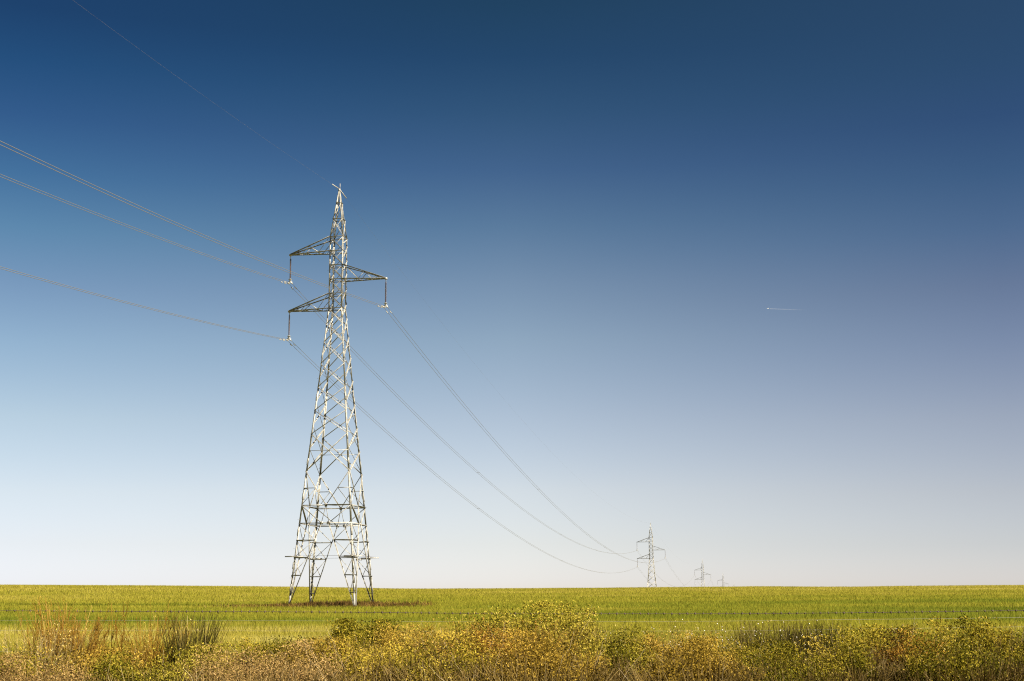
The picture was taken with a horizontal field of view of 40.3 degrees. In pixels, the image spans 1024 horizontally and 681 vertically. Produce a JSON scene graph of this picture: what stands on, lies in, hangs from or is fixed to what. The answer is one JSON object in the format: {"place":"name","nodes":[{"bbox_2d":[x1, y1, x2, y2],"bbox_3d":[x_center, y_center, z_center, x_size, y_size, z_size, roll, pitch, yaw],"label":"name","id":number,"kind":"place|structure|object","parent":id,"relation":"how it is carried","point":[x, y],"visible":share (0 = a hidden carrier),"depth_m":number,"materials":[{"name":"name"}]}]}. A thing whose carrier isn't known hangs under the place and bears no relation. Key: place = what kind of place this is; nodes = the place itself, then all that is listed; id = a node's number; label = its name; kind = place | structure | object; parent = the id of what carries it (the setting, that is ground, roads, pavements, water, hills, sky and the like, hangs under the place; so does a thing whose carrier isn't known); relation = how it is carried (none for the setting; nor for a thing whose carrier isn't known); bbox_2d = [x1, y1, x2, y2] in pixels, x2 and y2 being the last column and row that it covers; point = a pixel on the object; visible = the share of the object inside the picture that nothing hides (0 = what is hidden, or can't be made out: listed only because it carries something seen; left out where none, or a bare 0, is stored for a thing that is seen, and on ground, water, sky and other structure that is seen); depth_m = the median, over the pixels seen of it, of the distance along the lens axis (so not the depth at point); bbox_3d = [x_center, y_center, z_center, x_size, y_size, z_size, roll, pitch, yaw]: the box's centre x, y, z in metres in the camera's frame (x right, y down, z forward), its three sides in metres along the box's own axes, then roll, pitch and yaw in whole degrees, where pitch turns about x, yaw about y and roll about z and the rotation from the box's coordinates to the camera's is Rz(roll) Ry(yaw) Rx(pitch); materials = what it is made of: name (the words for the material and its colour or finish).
{"place":"outdoors","nodes":[
{"label":"outdoors","id":0,"kind":"place"},
{"bbox_2d":[3,589,1018,633],"bbox_3d":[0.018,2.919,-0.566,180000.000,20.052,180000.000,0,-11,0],"label":"ground","id":1,"kind":"structure","parent":0,"point":[281,593],"depth_m":220.13,"materials":[{"name":"green plant"}]},
{"bbox_2d":[0,645,82,680],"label":"bush","id":2,"kind":"object","parent":1,"relation":"on","point":[27,668],"visible":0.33,"depth_m":16.93,"materials":[{"name":"green plant"}]},
{"bbox_2d":[0,626,82,679],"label":"tall weed","id":3,"kind":"object","parent":1,"relation":"on","point":[54,662],"visible":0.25,"depth_m":17.54,"materials":[{"name":"plant"}]},
{"bbox_2d":[0,621,91,676],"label":"tall weed","id":4,"kind":"object","parent":1,"relation":"on","point":[44,646],"visible":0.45,"depth_m":18.57,"materials":[{"name":"brown plant"}]},
{"bbox_2d":[13,594,113,672],"bbox_3d":[-6.335,4.486,19.575,1.381,1.829,1.468,6,-13,-29],"label":"tall weed","id":5,"kind":"object","parent":1,"relation":"on","point":[75,633],"visible":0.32,"depth_m":19.42,"materials":[{"name":"plant"}]},
{"bbox_2d":[0,652,133,680],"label":"bush","id":6,"kind":"object","parent":1,"relation":"on","point":[29,678],"visible":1,"depth_m":15.53,"materials":[{"name":"plant"}]},
{"bbox_2d":[42,634,167,672],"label":"tall weed","id":7,"kind":"object","parent":1,"relation":"on","point":[110,654],"visible":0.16,"depth_m":19.37,"materials":[{"name":"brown plant"}]},
{"bbox_2d":[46,646,181,680],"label":"bush","id":8,"kind":"object","parent":1,"relation":"on","point":[88,658],"visible":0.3,"depth_m":17.98,"materials":[{"name":"green plant"}]},
{"bbox_2d":[18,646,213,680],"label":"bush","id":9,"kind":"object","parent":1,"relation":"on","point":[116,673],"visible":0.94,"depth_m":15.90,"materials":[{"name":"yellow plant"}]},
{"bbox_2d":[93,600,183,668],"bbox_3d":[-5.489,4.667,20.468,1.437,1.780,1.093,0,-11,0],"label":"tall weed","id":10,"kind":"object","parent":1,"relation":"on","point":[124,631],"visible":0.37,"depth_m":20.45,"materials":[{"name":"plant"}]},
{"bbox_2d":[117,616,202,673],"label":"tall weed","id":11,"kind":"object","parent":1,"relation":"on","point":[148,644],"visible":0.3,"depth_m":19.87,"materials":[{"name":"brown plant"}]},
{"bbox_2d":[152,610,234,671],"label":"reed clump","id":12,"kind":"object","parent":1,"relation":"on","point":[180,643],"visible":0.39,"depth_m":19.49,"materials":[{"name":"green plant"}]},
{"bbox_2d":[150,642,250,680],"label":"bush","id":13,"kind":"object","parent":1,"relation":"on","point":[198,646],"visible":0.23,"depth_m":18.49,"materials":[{"name":"green plant"}]},
{"bbox_2d":[158,639,374,680],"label":"bush","id":14,"kind":"object","parent":1,"relation":"on","point":[234,675],"visible":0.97,"depth_m":16.41,"materials":[{"name":"plant"}]},
{"bbox_2d":[224,635,317,678],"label":"bush","id":15,"kind":"object","parent":1,"relation":"on","point":[273,651],"visible":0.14,"depth_m":25.14,"materials":[{"name":"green plant"}]},
{"bbox_2d":[246,635,369,680],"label":"bush","id":16,"kind":"object","parent":1,"relation":"on","point":[315,644],"visible":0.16,"depth_m":19.41,"materials":[{"name":"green plant"}]},
{"bbox_2d":[190,599,435,608],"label":"weeds","id":17,"kind":"object","parent":1,"relation":"on","point":[347,603],"visible":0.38,"depth_m":142.98,"materials":[{"name":"plant"}]},
{"bbox_2d":[285,189,386,604],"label":"transmission tower","id":18,"kind":"structure","parent":1,"relation":"on","point":[349,468],"depth_m":149.56,"materials":[{"name":"metal"}]},
{"bbox_2d":[85,9,338,188],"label":"ground wire","id":19,"kind":"object","parent":18,"relation":"attached to","point":[234,117],"visible":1,"depth_m":124.80,"materials":[{"name":"metal"}]},
{"bbox_2d":[286,312,291,340],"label":"insulator string","id":20,"kind":"object","parent":18,"relation":"hanging from","point":[289,328],"visible":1,"depth_m":151.95,"materials":[{"name":"grey glass"}]},
{"bbox_2d":[0,268,284,340],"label":"power line","id":21,"kind":"object","parent":20,"relation":"hanging from","point":[135,305],"visible":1,"depth_m":114.21,"materials":[{"name":"metal"}]},
{"bbox_2d":[0,266,288,340],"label":"power line","id":22,"kind":"object","parent":20,"relation":"hanging from","point":[133,303],"visible":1,"depth_m":112.81,"materials":[{"name":"metal"}]},
{"bbox_2d":[294,344,625,572],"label":"power line","id":23,"kind":"object","parent":20,"relation":"hanging from","point":[418,458],"visible":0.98,"depth_m":201.32,"materials":[{"name":"metal"}]},
{"bbox_2d":[288,341,633,572],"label":"power line","id":24,"kind":"object","parent":20,"relation":"hanging from","point":[420,462],"visible":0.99,"depth_m":202.62,"materials":[{"name":"metal"}]},
{"bbox_2d":[287,256,292,283],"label":"insulator string","id":25,"kind":"object","parent":18,"relation":"hanging from","point":[290,279],"visible":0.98,"depth_m":153.11,"materials":[{"name":"grey glass"}]},
{"bbox_2d":[0,176,285,283],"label":"power line","id":26,"kind":"object","parent":25,"relation":"hanging from","point":[128,227],"visible":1,"depth_m":113.48,"materials":[{"name":"metal"}]},
{"bbox_2d":[0,174,289,283],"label":"power line","id":27,"kind":"object","parent":25,"relation":"hanging from","point":[139,229],"visible":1,"depth_m":114.40,"materials":[{"name":"metal"}]},
{"bbox_2d":[289,284,636,553],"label":"power line","id":28,"kind":"object","parent":25,"relation":"hanging from","point":[416,416],"visible":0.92,"depth_m":200.94,"materials":[{"name":"metal"}]},
{"bbox_2d":[294,287,637,553],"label":"power line","id":29,"kind":"object","parent":25,"relation":"hanging from","point":[428,425],"visible":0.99,"depth_m":209.24,"materials":[{"name":"metal"}]},
{"bbox_2d":[383,282,387,307],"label":"insulator string","id":30,"kind":"object","parent":18,"relation":"hanging from","point":[385,303],"visible":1,"depth_m":150.68,"materials":[{"name":"grey glass"}]},
{"bbox_2d":[0,144,381,307],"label":"power line","id":31,"kind":"object","parent":30,"relation":"hanging from","point":[169,222],"visible":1,"depth_m":94.47,"materials":[{"name":"metal"}]},
{"bbox_2d":[0,141,385,307],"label":"power line","id":32,"kind":"object","parent":30,"relation":"hanging from","point":[169,219],"visible":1,"depth_m":93.64,"materials":[{"name":"metal"}]},
{"bbox_2d":[385,309,651,562],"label":"power line","id":33,"kind":"object","parent":30,"relation":"hanging from","point":[487,434],"visible":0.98,"depth_m":201.67,"materials":[{"name":"metal"}]},
{"bbox_2d":[388,308,652,562],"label":"power line","id":34,"kind":"object","parent":30,"relation":"hanging from","point":[482,425],"visible":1,"depth_m":190.35,"materials":[{"name":"metal"}]},
{"bbox_2d":[341,191,601,498],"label":"ground wire","id":35,"kind":"object","parent":18,"relation":"attached to","point":[402,272],"visible":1,"depth_m":162.77,"materials":[{"name":"metal"}]},
{"bbox_2d":[290,618,435,660],"bbox_3d":[-2.590,5.768,25.317,2.911,1.481,2.765,-6,-12,27],"label":"bush","id":36,"kind":"object","parent":1,"relation":"on","point":[348,624],"visible":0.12,"depth_m":25.22,"materials":[{"name":"green plant"}]},
{"bbox_2d":[240,628,489,680],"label":"bush","id":37,"kind":"object","parent":1,"relation":"on","point":[366,669],"visible":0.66,"depth_m":17.30,"materials":[{"name":"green plant"}]},
{"bbox_2d":[330,622,455,671],"bbox_3d":[-1.526,5.149,21.408,2.518,1.655,2.767,0,-11,0],"label":"bush","id":38,"kind":"object","parent":1,"relation":"on","point":[388,637],"visible":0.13,"depth_m":21.40,"materials":[{"name":"green plant"}]},
{"bbox_2d":[385,617,492,645],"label":"bush","id":39,"kind":"object","parent":1,"relation":"on","point":[423,633],"visible":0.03,"depth_m":23.52,"materials":[{"name":"green plant"}]},
{"bbox_2d":[305,629,576,680],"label":"bush","id":40,"kind":"object","parent":1,"relation":"on","point":[429,663],"visible":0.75,"depth_m":16.87,"materials":[{"name":"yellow plant"}]},
{"bbox_2d":[0,638,902,680],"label":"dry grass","id":41,"kind":"structure","parent":1,"relation":"on","point":[240,648],"depth_m":35.13,"materials":[{"name":"beige plant"}]},
{"bbox_2d":[426,624,550,674],"bbox_3d":[-0.372,4.558,18.489,2.552,1.661,2.447,0,-11,0],"label":"bush","id":42,"kind":"object","parent":1,"relation":"on","point":[490,642],"visible":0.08,"depth_m":18.42,"materials":[{"name":"plant"}]},
{"bbox_2d":[402,613,579,664],"bbox_3d":[-0.347,4.667,20.040,2.671,1.592,2.460,-9,-14,37],"label":"bush","id":43,"kind":"object","parent":1,"relation":"on","point":[489,635],"visible":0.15,"depth_m":20.01,"materials":[{"name":"green plant"}]},
{"bbox_2d":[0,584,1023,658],"bbox_3d":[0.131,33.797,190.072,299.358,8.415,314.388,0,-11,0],"label":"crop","id":44,"kind":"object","parent":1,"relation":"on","point":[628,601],"visible":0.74,"depth_m":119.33,"materials":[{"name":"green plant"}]},
{"bbox_2d":[0,609,1023,630],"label":"wire fence","id":45,"kind":"object","parent":1,"relation":"on","point":[468,613],"visible":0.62,"depth_m":33.36,"materials":[{"name":"grey metal"}]},
{"bbox_2d":[409,600,639,661],"bbox_3d":[0.155,4.964,21.470,3.823,1.936,3.494,0,-11,0],"label":"bush","id":46,"kind":"object","parent":1,"relation":"on","point":[551,622],"visible":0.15,"depth_m":21.33,"materials":[{"name":"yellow plant"}]},
{"bbox_2d":[390,628,698,680],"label":"bush","id":47,"kind":"object","parent":1,"relation":"on","point":[558,669],"visible":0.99,"depth_m":16.32,"materials":[{"name":"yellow plant"}]},
{"bbox_2d":[541,615,654,661],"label":"bush","id":48,"kind":"object","parent":1,"relation":"on","point":[595,636],"visible":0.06,"depth_m":20.83,"materials":[{"name":"green plant"}]},
{"bbox_2d":[551,626,728,680],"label":"bush","id":49,"kind":"object","parent":1,"relation":"on","point":[623,654],"visible":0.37,"depth_m":17.53,"materials":[{"name":"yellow plant"}]},
{"bbox_2d":[637,522,659,586],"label":"transmission tower","id":50,"kind":"structure","parent":1,"relation":"on","point":[649,558],"depth_m":541.31,"materials":[{"name":"metal"}]},
{"bbox_2d":[596,622,705,659],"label":"seed stalks","id":51,"kind":"object","parent":1,"relation":"on","point":[654,634],"visible":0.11,"depth_m":25.29,"materials":[{"name":"brown plant"}]},
{"bbox_2d":[602,629,727,670],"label":"bush","id":52,"kind":"object","parent":1,"relation":"on","point":[655,644],"visible":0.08,"depth_m":20.42,"materials":[{"name":"green plant"}]},
{"bbox_2d":[607,635,778,680],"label":"bush","id":53,"kind":"object","parent":1,"relation":"on","point":[701,672],"visible":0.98,"depth_m":16.33,"materials":[{"name":"green plant"}]},
{"bbox_2d":[697,560,710,586],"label":"transmission tower","id":54,"kind":"structure","parent":1,"relation":"on","point":[701,572],"depth_m":949.10,"materials":[{"name":"metal"}]},
{"bbox_2d":[652,618,778,656],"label":"seed stalks","id":55,"kind":"object","parent":1,"relation":"on","point":[722,640],"visible":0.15,"depth_m":24.44,"materials":[{"name":"brown plant"}]},
{"bbox_2d":[670,635,808,673],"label":"bush","id":56,"kind":"object","parent":1,"relation":"on","point":[738,651],"visible":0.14,"depth_m":19.93,"materials":[{"name":"green plant"}]},
{"bbox_2d":[725,619,822,663],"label":"reed clump","id":57,"kind":"object","parent":1,"relation":"on","point":[771,636],"visible":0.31,"depth_m":23.29,"materials":[{"name":"green plant"}]},
{"bbox_2d":[691,639,890,680],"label":"bush","id":58,"kind":"object","parent":1,"relation":"on","point":[781,675],"visible":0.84,"depth_m":16.45,"materials":[{"name":"green plant"}]},
{"bbox_2d":[774,619,850,661],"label":"reed clump","id":59,"kind":"object","parent":1,"relation":"on","point":[822,632],"visible":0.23,"depth_m":23.77,"materials":[{"name":"plant"}]},
{"bbox_2d":[791,626,900,665],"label":"bush","id":60,"kind":"object","parent":1,"relation":"on","point":[883,642],"visible":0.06,"depth_m":20.52,"materials":[{"name":"green plant"}]},
{"bbox_2d":[753,632,947,680],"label":"bush","id":61,"kind":"object","parent":1,"relation":"on","point":[863,665],"visible":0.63,"depth_m":16.89,"materials":[{"name":"green plant"}]},
{"bbox_2d":[769,616,945,658],"bbox_3d":[5.758,5.295,22.674,2.998,1.610,2.898,-4,-12,20],"label":"bramble","id":62,"kind":"object","parent":1,"relation":"on","point":[908,627],"visible":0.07,"depth_m":22.32,"materials":[{"name":"green plant"}]},
{"bbox_2d":[842,627,961,679],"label":"bush","id":63,"kind":"object","parent":1,"relation":"on","point":[892,654],"visible":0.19,"depth_m":18.00,"materials":[{"name":"plant"}]},
{"bbox_2d":[898,624,964,644],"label":"reed clump","id":64,"kind":"object","parent":1,"relation":"on","point":[933,633],"visible":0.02,"depth_m":24.41,"materials":[{"name":"green plant"}]},
{"bbox_2d":[873,623,993,661],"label":"bush","id":65,"kind":"object","parent":1,"relation":"on","point":[944,645],"visible":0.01,"depth_m":19.60,"materials":[{"name":"green plant"}]},
{"bbox_2d":[873,631,1023,680],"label":"bush","id":66,"kind":"object","parent":1,"relation":"on","point":[971,668],"visible":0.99,"depth_m":16.35,"materials":[{"name":"green plant"}]},
{"bbox_2d":[891,612,1023,658],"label":"bramble","id":67,"kind":"object","parent":1,"relation":"on","point":[991,634],"visible":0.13,"depth_m":21.34,"materials":[{"name":"green plant"}]},
{"bbox_2d":[951,630,1023,679],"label":"bush","id":68,"kind":"object","parent":1,"relation":"on","point":[1017,655],"visible":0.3,"depth_m":17.04,"materials":[{"name":"green plant"}]},
{"bbox_2d":[992,624,1023,643],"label":"reed clump","id":69,"kind":"object","parent":1,"relation":"on","point":[1015,634],"visible":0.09,"depth_m":24.28,"materials":[{"name":"green plant"}]},
{"bbox_2d":[0,0,1023,588],"label":"sky","id":70,"kind":"structure","parent":0,"point":[747,276],"materials":[{"name":"blue"}]}
]}

